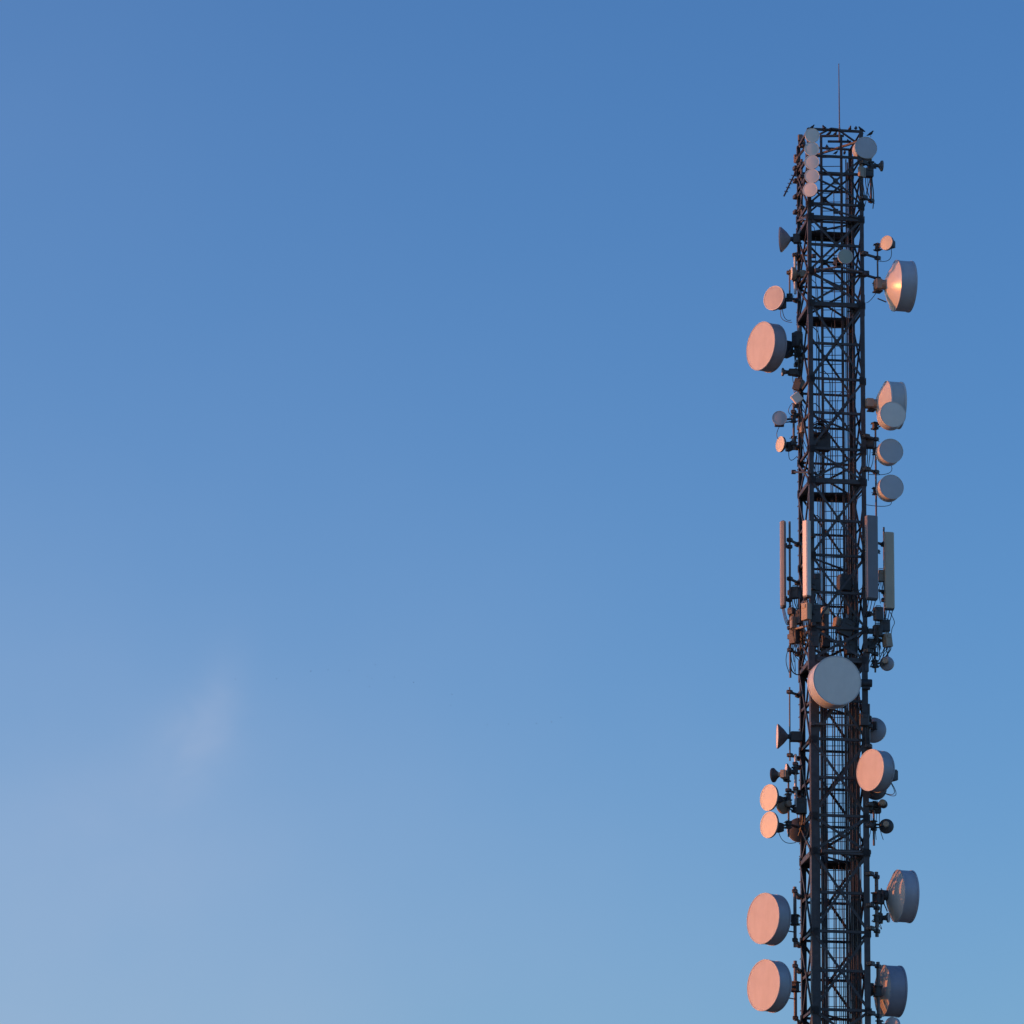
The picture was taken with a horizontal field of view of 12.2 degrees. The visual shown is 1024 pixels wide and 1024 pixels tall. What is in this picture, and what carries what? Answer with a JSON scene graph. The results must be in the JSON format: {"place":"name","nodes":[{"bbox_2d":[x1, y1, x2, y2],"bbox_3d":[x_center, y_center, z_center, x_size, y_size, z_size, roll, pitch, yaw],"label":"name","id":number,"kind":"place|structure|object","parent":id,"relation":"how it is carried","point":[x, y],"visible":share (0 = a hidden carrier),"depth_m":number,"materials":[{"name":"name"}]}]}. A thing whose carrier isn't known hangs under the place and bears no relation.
{"place":"outdoors","nodes":[
{"label":"outdoors","id":0,"kind":"place"},
{"bbox_2d":[0,0,1023,1023],"label":"sky","id":1,"kind":"structure","parent":0,"point":[347,347],"materials":[{"name":"blue"}]},
{"label":"ground","id":2,"kind":"structure","parent":0,"visible":0},
{"bbox_3d":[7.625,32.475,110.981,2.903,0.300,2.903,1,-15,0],"label":"concrete footing","id":3,"kind":"object","parent":2,"relation":"on","visible":0},
{"bbox_2d":[796,127,871,1023],"bbox_3d":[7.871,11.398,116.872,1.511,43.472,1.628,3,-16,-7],"label":"lattice tower","id":4,"kind":"structure","parent":3,"relation":"on","point":[811,861],"depth_m":119.24,"materials":[{"name":"metal"}]},
{"bbox_2d":[776,724,801,748],"bbox_3d":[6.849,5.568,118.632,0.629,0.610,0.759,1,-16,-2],"label":"microwave dish","id":5,"kind":"object","parent":4,"relation":"attached to","point":[782,736],"visible":1,"depth_m":118.45,"materials":[{"name":"metal"}]},
{"bbox_2d":[779,227,801,251],"bbox_3d":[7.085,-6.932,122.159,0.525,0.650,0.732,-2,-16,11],"label":"microwave dish","id":6,"kind":"object","parent":4,"relation":"attached to","point":[785,239],"visible":1,"depth_m":122.00,"materials":[{"name":"metal"}]},
{"bbox_2d":[786,269,800,302],"bbox_3d":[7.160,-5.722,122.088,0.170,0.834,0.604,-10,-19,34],"label":"mounting pole","id":7,"kind":"object","parent":4,"relation":"attached to","point":[797,299],"visible":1,"depth_m":121.97,"materials":[{"name":"metal"}]},
{"bbox_2d":[763,286,792,322],"bbox_3d":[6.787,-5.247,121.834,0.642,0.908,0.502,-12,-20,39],"label":"microwave dish","id":8,"kind":"object","parent":7,"relation":"attached to","point":[775,298],"visible":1,"depth_m":121.72,"materials":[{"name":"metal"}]},
{"bbox_2d":[790,267,805,279],"bbox_3d":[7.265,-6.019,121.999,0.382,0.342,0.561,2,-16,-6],"label":"microwave dish","id":9,"kind":"object","parent":7,"relation":"attached to","point":[795,273],"visible":1,"depth_m":121.82,"materials":[{"name":"metal"}]},
{"bbox_2d":[786,521,801,677],"bbox_3d":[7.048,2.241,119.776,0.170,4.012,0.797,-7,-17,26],"label":"mounting pole","id":10,"kind":"object","parent":4,"relation":"attached to","point":[790,578],"visible":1,"depth_m":119.70,"materials":[{"name":"metal"}]},
{"bbox_2d":[780,520,792,624],"bbox_3d":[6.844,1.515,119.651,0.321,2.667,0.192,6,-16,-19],"label":"panel antenna","id":11,"kind":"object","parent":10,"relation":"attached to","point":[783,596],"visible":1,"depth_m":119.58,"materials":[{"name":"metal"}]},
{"bbox_2d":[787,585,800,607],"bbox_3d":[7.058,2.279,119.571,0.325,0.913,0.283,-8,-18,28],"label":"radio unit","id":12,"kind":"object","parent":10,"relation":"attached to","point":[795,592],"visible":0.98,"depth_m":119.52,"materials":[{"name":"metal"}]},
{"bbox_2d":[787,629,802,673],"bbox_3d":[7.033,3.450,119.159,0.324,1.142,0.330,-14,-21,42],"label":"radio unit","id":13,"kind":"object","parent":10,"relation":"attached to","point":[790,637],"visible":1,"depth_m":119.12,"materials":[{"name":"metal"}]},
{"bbox_2d":[786,687,802,760],"bbox_3d":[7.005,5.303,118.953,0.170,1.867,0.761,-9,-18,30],"label":"mounting pole","id":14,"kind":"object","parent":4,"relation":"attached to","point":[790,754],"visible":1,"depth_m":118.81,"materials":[{"name":"metal"}]},
{"bbox_2d":[785,782,803,836],"bbox_3d":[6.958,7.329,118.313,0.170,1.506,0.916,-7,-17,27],"label":"mounting pole","id":15,"kind":"object","parent":4,"relation":"attached to","point":[788,790],"visible":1,"depth_m":118.08,"materials":[{"name":"metal"}]},
{"bbox_2d":[760,784,791,810],"bbox_3d":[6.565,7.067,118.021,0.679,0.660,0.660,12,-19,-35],"label":"microwave dish","id":16,"kind":"object","parent":15,"relation":"attached to","point":[770,798],"visible":1,"depth_m":117.85,"materials":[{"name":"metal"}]},
{"bbox_2d":[760,811,795,843],"bbox_3d":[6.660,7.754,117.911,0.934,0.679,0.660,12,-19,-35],"label":"microwave dish","id":17,"kind":"object","parent":15,"relation":"attached to","point":[771,825],"visible":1,"depth_m":117.68,"materials":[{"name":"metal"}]},
{"bbox_2d":[770,768,790,781],"bbox_3d":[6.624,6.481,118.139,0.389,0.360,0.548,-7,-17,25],"label":"microwave dish","id":18,"kind":"object","parent":15,"relation":"attached to","point":[775,774],"visible":1,"depth_m":118.00,"materials":[{"name":"metal"}]},
{"bbox_2d":[776,799,795,813],"bbox_3d":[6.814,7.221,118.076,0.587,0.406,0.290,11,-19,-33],"label":"microwave dish","id":19,"kind":"object","parent":15,"relation":"attached to","point":[783,807],"visible":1,"depth_m":117.99,"materials":[{"name":"metal"}]},
{"bbox_2d":[787,818,809,842],"bbox_3d":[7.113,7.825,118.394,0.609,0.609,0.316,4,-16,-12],"label":"microwave dish","id":20,"kind":"object","parent":15,"relation":"attached to","point":[794,836],"visible":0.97,"depth_m":118.34,"materials":[{"name":"metal"}]},
{"bbox_2d":[791,403,800,449],"bbox_3d":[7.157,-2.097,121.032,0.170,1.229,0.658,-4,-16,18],"label":"mounting pole","id":21,"kind":"object","parent":4,"relation":"attached to","point":[793,442],"visible":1,"depth_m":120.86,"materials":[{"name":"metal"}]},
{"bbox_2d":[772,411,797,437],"bbox_3d":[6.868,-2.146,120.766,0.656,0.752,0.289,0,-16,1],"label":"microwave dish","id":22,"kind":"object","parent":21,"relation":"attached to","point":[779,418],"visible":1,"depth_m":120.70,"materials":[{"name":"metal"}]},
{"bbox_2d":[776,436,797,460],"bbox_3d":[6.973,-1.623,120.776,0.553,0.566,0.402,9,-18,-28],"label":"microwave dish","id":23,"kind":"object","parent":21,"relation":"attached to","point":[782,445],"visible":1,"depth_m":120.69,"materials":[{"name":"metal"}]},
{"bbox_2d":[792,754,802,806],"bbox_3d":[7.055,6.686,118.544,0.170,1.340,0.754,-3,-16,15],"label":"mounting pole","id":24,"kind":"object","parent":4,"relation":"attached to","point":[795,787],"visible":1,"depth_m":118.28,"materials":[{"name":"metal"}]},
{"bbox_2d":[792,886,803,947],"bbox_3d":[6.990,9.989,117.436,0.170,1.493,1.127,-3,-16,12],"label":"mounting pole","id":25,"kind":"object","parent":4,"relation":"attached to","point":[796,897],"visible":1,"depth_m":117.08,"materials":[{"name":"metal"}]},
{"bbox_2d":[747,893,801,945],"bbox_3d":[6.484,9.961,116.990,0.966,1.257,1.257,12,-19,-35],"label":"microwave dish","id":26,"kind":"object","parent":25,"relation":"attached to","point":[771,918],"visible":1,"depth_m":116.60,"materials":[{"name":"paint"}]},
{"bbox_2d":[792,961,803,1023],"bbox_3d":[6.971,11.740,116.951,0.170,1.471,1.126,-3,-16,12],"label":"mounting pole","id":27,"kind":"object","parent":4,"relation":"attached to","point":[797,969],"visible":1,"depth_m":116.59,"materials":[{"name":"metal"}]},
{"bbox_2d":[747,959,800,1012],"bbox_3d":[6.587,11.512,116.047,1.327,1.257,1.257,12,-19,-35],"label":"microwave dish","id":28,"kind":"object","parent":27,"relation":"attached to","point":[771,985],"visible":1,"depth_m":115.56,"materials":[{"name":"paint"}]},
{"bbox_2d":[792,608,803,656],"bbox_3d":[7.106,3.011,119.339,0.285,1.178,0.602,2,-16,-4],"label":"radio unit","id":29,"kind":"object","parent":4,"relation":"attached to","point":[797,613],"visible":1,"depth_m":119.18,"materials":[{"name":"metal"}]},
{"bbox_2d":[792,159,804,222],"bbox_3d":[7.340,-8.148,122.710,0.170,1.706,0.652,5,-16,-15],"label":"mounting pole","id":30,"kind":"object","parent":4,"relation":"attached to","point":[795,196],"visible":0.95,"depth_m":122.68,"materials":[{"name":"metal"}]},
{"bbox_2d":[794,325,802,370],"bbox_3d":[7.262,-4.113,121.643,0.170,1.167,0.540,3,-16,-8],"label":"mounting pole","id":31,"kind":"object","parent":4,"relation":"attached to","point":[800,330],"visible":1,"depth_m":121.56,"materials":[{"name":"metal"}]},
{"bbox_2d":[746,321,801,372],"bbox_3d":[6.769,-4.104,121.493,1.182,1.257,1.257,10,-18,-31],"label":"microwave dish","id":32,"kind":"object","parent":31,"relation":"attached to","point":[769,348],"visible":1,"depth_m":121.06,"materials":[{"name":"paint"}]},
{"bbox_2d":[781,368,799,382],"bbox_3d":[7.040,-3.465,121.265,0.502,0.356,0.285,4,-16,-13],"label":"microwave dish","id":33,"kind":"object","parent":31,"relation":"attached to","point":[792,372],"visible":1,"depth_m":121.18,"materials":[{"name":"metal"}]},
{"bbox_2d":[792,331,802,372],"bbox_3d":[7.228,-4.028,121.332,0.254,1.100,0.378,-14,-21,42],"label":"radio unit","id":34,"kind":"object","parent":31,"relation":"attached to","point":[797,337],"visible":1,"depth_m":121.27,"materials":[{"name":"metal"}]},
{"bbox_2d":[792,377,806,419],"bbox_3d":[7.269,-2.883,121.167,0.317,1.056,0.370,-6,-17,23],"label":"radio unit","id":35,"kind":"object","parent":4,"relation":"attached to","point":[798,383],"visible":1,"depth_m":121.11,"materials":[{"name":"metal"}]},
{"bbox_2d":[795,796,809,842],"bbox_3d":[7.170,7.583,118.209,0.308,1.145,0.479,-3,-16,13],"label":"radio unit","id":36,"kind":"object","parent":4,"relation":"attached to","point":[801,808],"visible":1,"depth_m":118.10,"materials":[{"name":"metal"}]},
{"bbox_2d":[801,601,814,649],"bbox_3d":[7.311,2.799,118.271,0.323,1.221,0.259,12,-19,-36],"label":"radio unit","id":37,"kind":"object","parent":4,"relation":"attached to","point":[806,611],"visible":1,"depth_m":118.25,"materials":[{"name":"metal"}]},
{"bbox_2d":[802,520,815,614],"bbox_3d":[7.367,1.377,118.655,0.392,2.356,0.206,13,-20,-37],"label":"panel antenna","id":38,"kind":"object","parent":4,"relation":"attached to","point":[808,587],"visible":1,"depth_m":118.56,"materials":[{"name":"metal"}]},
{"bbox_2d":[803,182,817,196],"bbox_3d":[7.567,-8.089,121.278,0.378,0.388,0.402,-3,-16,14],"label":"microwave dish","id":39,"kind":"object","parent":4,"relation":"attached to","point":[810,189],"visible":1,"depth_m":121.09,"materials":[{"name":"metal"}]},
{"bbox_2d":[804,155,818,168],"bbox_3d":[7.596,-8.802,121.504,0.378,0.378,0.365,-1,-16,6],"label":"microwave dish","id":40,"kind":"object","parent":4,"relation":"attached to","point":[811,161],"visible":1,"depth_m":121.33,"materials":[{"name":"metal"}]},
{"bbox_2d":[804,142,818,155],"bbox_3d":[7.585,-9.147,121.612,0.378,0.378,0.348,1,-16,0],"label":"microwave dish","id":41,"kind":"object","parent":4,"relation":"attached to","point":[811,148],"visible":1,"depth_m":121.45,"materials":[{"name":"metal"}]},
{"bbox_2d":[805,128,819,141],"bbox_3d":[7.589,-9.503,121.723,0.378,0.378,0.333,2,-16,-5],"label":"microwave dish","id":42,"kind":"object","parent":4,"relation":"attached to","point":[812,134],"visible":1,"depth_m":121.57,"materials":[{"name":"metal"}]},
{"bbox_2d":[805,169,819,182],"bbox_3d":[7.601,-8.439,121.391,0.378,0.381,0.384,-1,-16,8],"label":"microwave dish","id":43,"kind":"object","parent":4,"relation":"attached to","point":[812,176],"visible":1,"depth_m":121.21,"materials":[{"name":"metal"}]},
{"bbox_2d":[807,631,818,669],"bbox_3d":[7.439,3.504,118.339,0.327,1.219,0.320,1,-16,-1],"label":"radio unit","id":44,"kind":"object","parent":4,"relation":"attached to","point":[814,636],"visible":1,"depth_m":118.29,"materials":[{"name":"metal"}]},
{"bbox_2d":[812,226,820,912],"bbox_3d":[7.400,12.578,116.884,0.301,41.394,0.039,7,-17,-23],"label":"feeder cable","id":45,"kind":"object","parent":4,"relation":"attached to","point":[816,430],"visible":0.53,"depth_m":121.24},
{"bbox_2d":[811,572,821,618],"bbox_3d":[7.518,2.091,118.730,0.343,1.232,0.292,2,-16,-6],"label":"radio unit","id":46,"kind":"object","parent":4,"relation":"attached to","point":[816,581],"visible":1,"depth_m":118.69,"materials":[{"name":"metal"}]},
{"bbox_2d":[812,280,821,1003],"bbox_3d":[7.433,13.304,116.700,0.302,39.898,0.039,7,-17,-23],"label":"feeder cable","id":47,"kind":"object","parent":4,"relation":"attached to","point":[819,530],"visible":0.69,"depth_m":120.68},
{"bbox_2d":[812,603,821,642],"bbox_3d":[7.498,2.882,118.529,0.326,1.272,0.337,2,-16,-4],"label":"radio unit","id":48,"kind":"object","parent":4,"relation":"attached to","point":[816,610],"visible":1,"depth_m":118.48,"materials":[{"name":"metal"}]},
{"bbox_2d":[813,327,823,1023],"bbox_3d":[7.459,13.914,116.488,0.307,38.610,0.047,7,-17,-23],"label":"feeder cable","id":49,"kind":"object","parent":4,"relation":"attached to","point":[820,487],"visible":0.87,"depth_m":120.48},
{"bbox_2d":[813,403,825,1023],"bbox_3d":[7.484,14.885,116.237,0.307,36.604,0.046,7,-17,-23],"label":"feeder cable","id":50,"kind":"object","parent":4,"relation":"attached to","point":[822,599],"visible":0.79,"depth_m":120.15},
{"bbox_2d":[819,707,824,1023],"bbox_3d":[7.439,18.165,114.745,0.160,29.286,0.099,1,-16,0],"label":"cable tray","id":51,"kind":"object","parent":4,"relation":"attached to","point":[821,874],"visible":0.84,"depth_m":117.33,"materials":[{"name":"metal"}]},
{"bbox_2d":[814,433,830,477],"bbox_3d":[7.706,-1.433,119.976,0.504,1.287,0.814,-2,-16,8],"label":"radio unit","id":52,"kind":"object","parent":4,"relation":"attached to","point":[824,441],"visible":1,"depth_m":120.15,"materials":[{"name":"metal"}]},
{"bbox_2d":[816,471,828,919],"bbox_3d":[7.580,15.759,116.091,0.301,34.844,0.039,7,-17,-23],"label":"feeder cable","id":53,"kind":"object","parent":4,"relation":"attached to","point":[827,712],"visible":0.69,"depth_m":118.88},
{"bbox_2d":[821,607,829,634],"bbox_3d":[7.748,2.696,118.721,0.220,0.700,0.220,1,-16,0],"label":"radio unit","id":54,"kind":"object","parent":4,"relation":"attached to","point":[825,618],"visible":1,"depth_m":118.66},
{"bbox_2d":[820,635,830,656],"bbox_3d":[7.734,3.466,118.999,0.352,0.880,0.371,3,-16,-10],"label":"radio unit","id":55,"kind":"object","parent":4,"relation":"attached to","point":[825,643],"visible":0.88,"depth_m":118.91,"materials":[{"name":"metal"}]},
{"bbox_2d":[820,371,834,1022],"bbox_3d":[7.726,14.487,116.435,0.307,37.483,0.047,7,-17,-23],"label":"feeder cable","id":56,"kind":"object","parent":4,"relation":"attached to","point":[832,716],"visible":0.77,"depth_m":118.89,"materials":[{"name":"rubber"}]},
{"bbox_2d":[807,656,860,708],"bbox_3d":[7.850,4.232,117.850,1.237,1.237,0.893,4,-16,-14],"label":"microwave dish","id":57,"kind":"object","parent":4,"relation":"attached to","point":[833,682],"visible":1,"depth_m":117.45,"materials":[{"name":"paint"}]},
{"bbox_2d":[831,307,836,1023],"bbox_3d":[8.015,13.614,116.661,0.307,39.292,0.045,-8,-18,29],"label":"feeder cable","id":58,"kind":"object","parent":4,"relation":"attached to","point":[833,655],"visible":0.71,"depth_m":119.63,"materials":[{"name":"rubber"}]},
{"bbox_2d":[820,135,848,1023],"bbox_3d":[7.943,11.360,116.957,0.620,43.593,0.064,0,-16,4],"label":"ladder","id":59,"kind":"object","parent":4,"relation":"attached to","point":[836,548],"visible":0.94,"depth_m":119.88,"materials":[{"name":"metal"}]},
{"bbox_2d":[828,64,850,142],"bbox_3d":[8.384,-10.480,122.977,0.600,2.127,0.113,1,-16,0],"label":"lightning rod","id":60,"kind":"object","parent":4,"relation":"attached to","point":[838,140],"visible":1,"depth_m":122.72,"materials":[{"name":"metal"}]},
{"bbox_2d":[837,391,845,1023],"bbox_3d":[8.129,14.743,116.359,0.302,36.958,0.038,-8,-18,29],"label":"feeder cable","id":61,"kind":"object","parent":4,"relation":"attached to","point":[839,708],"visible":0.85,"depth_m":119.03,"materials":[{"name":"rubber"}]},
{"bbox_2d":[831,249,852,265],"bbox_3d":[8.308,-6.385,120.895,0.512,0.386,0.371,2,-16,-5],"label":"microwave dish","id":62,"kind":"object","parent":4,"relation":"attached to","point":[845,256],"visible":1,"depth_m":120.73,"materials":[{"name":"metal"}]},
{"bbox_2d":[842,707,845,1023],"bbox_3d":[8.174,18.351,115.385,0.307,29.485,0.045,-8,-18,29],"label":"feeder cable","id":63,"kind":"object","parent":4,"relation":"attached to","point":[844,865],"visible":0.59,"depth_m":118.11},
{"bbox_2d":[839,523,849,1023],"bbox_3d":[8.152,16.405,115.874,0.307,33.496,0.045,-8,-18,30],"label":"feeder cable","id":64,"kind":"object","parent":4,"relation":"attached to","point":[842,804],"visible":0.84,"depth_m":118.38,"materials":[{"name":"rubber"}]},
{"bbox_2d":[836,573,852,617],"bbox_3d":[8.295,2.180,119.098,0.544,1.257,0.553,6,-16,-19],"label":"radio unit","id":65,"kind":"object","parent":4,"relation":"attached to","point":[842,578],"visible":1,"depth_m":118.93,"materials":[{"name":"metal"}]},
{"bbox_2d":[837,618,855,657],"bbox_3d":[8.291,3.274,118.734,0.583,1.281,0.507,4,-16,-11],"label":"radio unit","id":66,"kind":"object","parent":4,"relation":"attached to","point":[846,622],"visible":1,"depth_m":118.59,"materials":[{"name":"metal"}]},
{"bbox_2d":[845,705,847,1023],"bbox_3d":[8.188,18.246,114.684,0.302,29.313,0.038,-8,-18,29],"label":"feeder cable","id":67,"kind":"object","parent":4,"relation":"attached to","point":[846,896],"visible":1,"depth_m":116.98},
{"bbox_2d":[844,238,850,1022],"bbox_3d":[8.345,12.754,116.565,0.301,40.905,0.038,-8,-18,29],"label":"feeder cable","id":68,"kind":"object","parent":4,"relation":"attached to","point":[847,657],"visible":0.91,"depth_m":118.76,"materials":[{"name":"rubber"}]},
{"bbox_2d":[846,519,857,1021],"bbox_3d":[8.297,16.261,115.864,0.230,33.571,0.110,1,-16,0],"label":"cable tray","id":69,"kind":"object","parent":4,"relation":"attached to","point":[848,761],"visible":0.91,"depth_m":118.36,"materials":[{"name":"metal"}]},
{"bbox_2d":[845,159,860,1023],"bbox_3d":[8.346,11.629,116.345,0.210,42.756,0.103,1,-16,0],"label":"cable tray","id":70,"kind":"object","parent":4,"relation":"attached to","point":[853,946],"visible":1,"depth_m":119.17,"materials":[{"name":"metal"}]},
{"bbox_2d":[852,630,855,1023],"bbox_3d":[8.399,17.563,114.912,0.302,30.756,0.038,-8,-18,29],"label":"feeder cable","id":71,"kind":"object","parent":4,"relation":"attached to","point":[855,899],"visible":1,"depth_m":117.06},
{"bbox_2d":[852,452,856,1023],"bbox_3d":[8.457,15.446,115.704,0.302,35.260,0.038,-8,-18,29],"label":"feeder cable","id":72,"kind":"object","parent":4,"relation":"attached to","point":[854,802],"visible":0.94,"depth_m":118.02,"materials":[{"name":"rubber"}]},
{"bbox_2d":[857,532,861,1023],"bbox_3d":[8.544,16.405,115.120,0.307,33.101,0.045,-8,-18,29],"label":"feeder cable","id":73,"kind":"object","parent":4,"relation":"attached to","point":[859,786],"visible":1,"depth_m":117.68,"materials":[{"name":"rubber"}]},
{"bbox_2d":[858,164,865,203],"bbox_3d":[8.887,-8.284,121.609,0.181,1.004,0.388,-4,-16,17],"label":"radio unit","id":74,"kind":"object","parent":4,"relation":"attached to","point":[861,172],"visible":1,"depth_m":121.55,"materials":[{"name":"metal"}]},
{"bbox_2d":[859,712,868,755],"bbox_3d":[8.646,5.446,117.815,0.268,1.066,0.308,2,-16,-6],"label":"radio unit","id":75,"kind":"object","parent":4,"relation":"attached to","point":[863,719],"visible":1,"depth_m":117.77,"materials":[{"name":"metal"}]},
{"bbox_2d":[859,159,874,203],"bbox_3d":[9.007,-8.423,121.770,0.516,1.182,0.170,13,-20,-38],"label":"mounting pole","id":76,"kind":"object","parent":4,"relation":"attached to","point":[865,197],"visible":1,"depth_m":121.73,"materials":[{"name":"metal"}]},
{"bbox_2d":[852,137,876,160],"bbox_3d":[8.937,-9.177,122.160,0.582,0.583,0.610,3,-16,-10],"label":"microwave dish","id":77,"kind":"object","parent":76,"relation":"attached to","point":[864,148],"visible":1,"depth_m":121.88,"materials":[{"name":"paint"}]},
{"bbox_2d":[865,167,873,208],"bbox_3d":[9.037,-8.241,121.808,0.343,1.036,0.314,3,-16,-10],"label":"radio unit","id":78,"kind":"object","parent":76,"relation":"attached to","point":[869,173],"visible":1,"depth_m":121.78,"materials":[{"name":"metal"}]},
{"bbox_2d":[860,250,880,279],"bbox_3d":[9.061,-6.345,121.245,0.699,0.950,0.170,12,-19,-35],"label":"mounting pole","id":79,"kind":"object","parent":4,"relation":"attached to","point":[865,254],"visible":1,"depth_m":121.18,"materials":[{"name":"metal"}]},
{"bbox_2d":[873,236,894,261],"bbox_3d":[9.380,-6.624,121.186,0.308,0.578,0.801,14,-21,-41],"label":"microwave dish","id":80,"kind":"object","parent":79,"relation":"attached to","point":[886,243],"visible":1,"depth_m":121.02,"materials":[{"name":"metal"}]},
{"bbox_2d":[861,429,880,553],"bbox_3d":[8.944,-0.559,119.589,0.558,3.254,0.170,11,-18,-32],"label":"mounting pole","id":81,"kind":"object","parent":4,"relation":"attached to","point":[866,468],"visible":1,"depth_m":119.74,"materials":[{"name":"metal"}]},
{"bbox_2d":[866,475,903,506],"bbox_3d":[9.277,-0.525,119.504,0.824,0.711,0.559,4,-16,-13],"label":"microwave dish","id":82,"kind":"object","parent":81,"relation":"attached to","point":[888,488],"visible":1,"depth_m":119.30,"materials":[{"name":"paint"}]},
{"bbox_2d":[869,439,902,474],"bbox_3d":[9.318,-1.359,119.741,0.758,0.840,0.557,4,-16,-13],"label":"microwave dish","id":83,"kind":"object","parent":81,"relation":"attached to","point":[887,452],"visible":1,"depth_m":119.54,"materials":[{"name":"paint"}]},
{"bbox_2d":[870,402,905,430],"bbox_3d":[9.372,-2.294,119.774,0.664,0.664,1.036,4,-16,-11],"label":"microwave dish","id":84,"kind":"object","parent":81,"relation":"attached to","point":[891,416],"visible":1,"depth_m":119.31,"materials":[{"name":"paint"}]},
{"bbox_2d":[865,802,876,845],"bbox_3d":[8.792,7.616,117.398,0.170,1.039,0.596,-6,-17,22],"label":"mounting pole","id":85,"kind":"object","parent":4,"relation":"attached to","point":[871,825],"visible":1,"depth_m":117.40,"materials":[{"name":"metal"}]},
{"bbox_2d":[869,819,893,833],"bbox_3d":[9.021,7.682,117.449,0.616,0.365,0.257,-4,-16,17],"label":"microwave dish","id":86,"kind":"object","parent":85,"relation":"attached to","point":[886,826],"visible":1,"depth_m":117.40,"materials":[{"name":"metal"}]},
{"bbox_2d":[863,648,878,672],"bbox_3d":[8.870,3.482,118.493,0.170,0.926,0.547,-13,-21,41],"label":"mounting pole","id":87,"kind":"object","parent":4,"relation":"attached to","point":[869,651],"visible":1,"depth_m":118.47,"materials":[{"name":"metal"}]},
{"bbox_2d":[868,623,882,653],"bbox_3d":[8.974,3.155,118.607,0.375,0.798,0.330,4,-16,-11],"label":"radio unit","id":88,"kind":"object","parent":87,"relation":"attached to","point":[872,631],"visible":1,"depth_m":118.56,"materials":[{"name":"metal"}]},
{"bbox_2d":[870,656,893,670],"bbox_3d":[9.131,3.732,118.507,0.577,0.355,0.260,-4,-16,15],"label":"microwave dish","id":89,"kind":"object","parent":87,"relation":"attached to","point":[886,663],"visible":1,"depth_m":118.45,"materials":[{"name":"metal"}]},
{"bbox_2d":[875,633,892,659],"bbox_3d":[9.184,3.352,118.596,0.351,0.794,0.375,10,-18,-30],"label":"radio unit","id":90,"kind":"object","parent":87,"relation":"attached to","point":[886,641],"visible":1,"depth_m":118.53,"materials":[{"name":"metal"}]},
{"bbox_2d":[865,871,879,936],"bbox_3d":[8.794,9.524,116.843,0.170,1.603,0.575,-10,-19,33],"label":"mounting pole","id":91,"kind":"object","parent":4,"relation":"attached to","point":[876,906],"visible":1,"depth_m":116.82,"materials":[{"name":"metal"}]},
{"bbox_2d":[872,912,889,928],"bbox_3d":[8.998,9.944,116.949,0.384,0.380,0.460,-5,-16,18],"label":"microwave dish","id":92,"kind":"object","parent":91,"relation":"attached to","point":[880,917],"visible":1,"depth_m":116.89,"materials":[{"name":"metal"}]},
{"bbox_2d":[871,869,919,922],"bbox_3d":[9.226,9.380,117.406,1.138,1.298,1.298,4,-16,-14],"label":"microwave dish","id":93,"kind":"object","parent":91,"relation":"attached to","point":[902,894],"visible":1,"depth_m":117.03,"materials":[{"name":"metal"}]},
{"bbox_2d":[861,717,885,742],"bbox_3d":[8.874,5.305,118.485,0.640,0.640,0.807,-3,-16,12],"label":"microwave dish","id":94,"kind":"object","parent":4,"relation":"attached to","point":[878,732],"visible":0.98,"depth_m":118.68,"materials":[{"name":"metal"}]},
{"bbox_2d":[866,961,881,1019],"bbox_3d":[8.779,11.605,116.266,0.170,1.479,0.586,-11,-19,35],"label":"mounting pole","id":95,"kind":"object","parent":4,"relation":"attached to","point":[878,1015],"visible":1,"depth_m":116.29,"materials":[{"name":"metal"}]},
{"bbox_2d":[864,965,907,1017],"bbox_3d":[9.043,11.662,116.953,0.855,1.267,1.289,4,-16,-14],"label":"microwave dish","id":96,"kind":"object","parent":95,"relation":"attached to","point":[891,990],"visible":1,"depth_m":116.52,"materials":[{"name":"paint"}]},
{"bbox_2d":[863,527,885,617],"bbox_3d":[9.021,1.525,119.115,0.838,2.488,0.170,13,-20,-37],"label":"mounting pole","id":97,"kind":"object","parent":4,"relation":"attached to","point":[882,545],"visible":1,"depth_m":119.35,"materials":[{"name":"metal"}]},
{"bbox_2d":[864,515,877,616],"bbox_3d":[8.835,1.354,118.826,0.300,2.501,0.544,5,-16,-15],"label":"panel antenna","id":98,"kind":"object","parent":97,"relation":"attached to","point":[871,557],"visible":1,"depth_m":118.61,"materials":[{"name":"plastic"}]},
{"bbox_2d":[879,618,889,659],"bbox_3d":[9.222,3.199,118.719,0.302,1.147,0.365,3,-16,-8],"label":"radio unit","id":99,"kind":"object","parent":97,"relation":"attached to","point":[886,624],"visible":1,"depth_m":118.66,"materials":[{"name":"metal"}]},
{"bbox_2d":[881,532,894,619],"bbox_3d":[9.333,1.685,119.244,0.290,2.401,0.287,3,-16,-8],"label":"panel antenna","id":100,"kind":"object","parent":97,"relation":"attached to","point":[888,599],"visible":1,"depth_m":119.15,"materials":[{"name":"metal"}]},
{"bbox_2d":[867,605,883,650],"bbox_3d":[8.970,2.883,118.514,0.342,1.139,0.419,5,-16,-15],"label":"radio unit","id":101,"kind":"object","parent":4,"relation":"attached to","point":[877,614],"visible":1,"depth_m":118.44,"materials":[{"name":"metal"}]},
{"bbox_2d":[856,749,897,795],"bbox_3d":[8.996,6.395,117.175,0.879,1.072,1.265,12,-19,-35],"label":"microwave dish","id":102,"kind":"object","parent":4,"relation":"attached to","point":[876,771],"visible":1,"depth_m":116.74,"materials":[{"name":"paint"}]},
{"bbox_2d":[865,381,906,428],"bbox_3d":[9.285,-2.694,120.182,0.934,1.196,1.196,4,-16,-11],"label":"microwave dish","id":103,"kind":"object","parent":4,"relation":"attached to","point":[889,391],"visible":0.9,"depth_m":119.88,"materials":[{"name":"paint"}]},
{"bbox_2d":[866,260,917,312],"bbox_3d":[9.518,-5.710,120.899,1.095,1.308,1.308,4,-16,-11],"label":"microwave dish","id":104,"kind":"object","parent":4,"relation":"attached to","point":[898,285],"visible":1,"depth_m":120.53,"materials":[{"name":"metal"}]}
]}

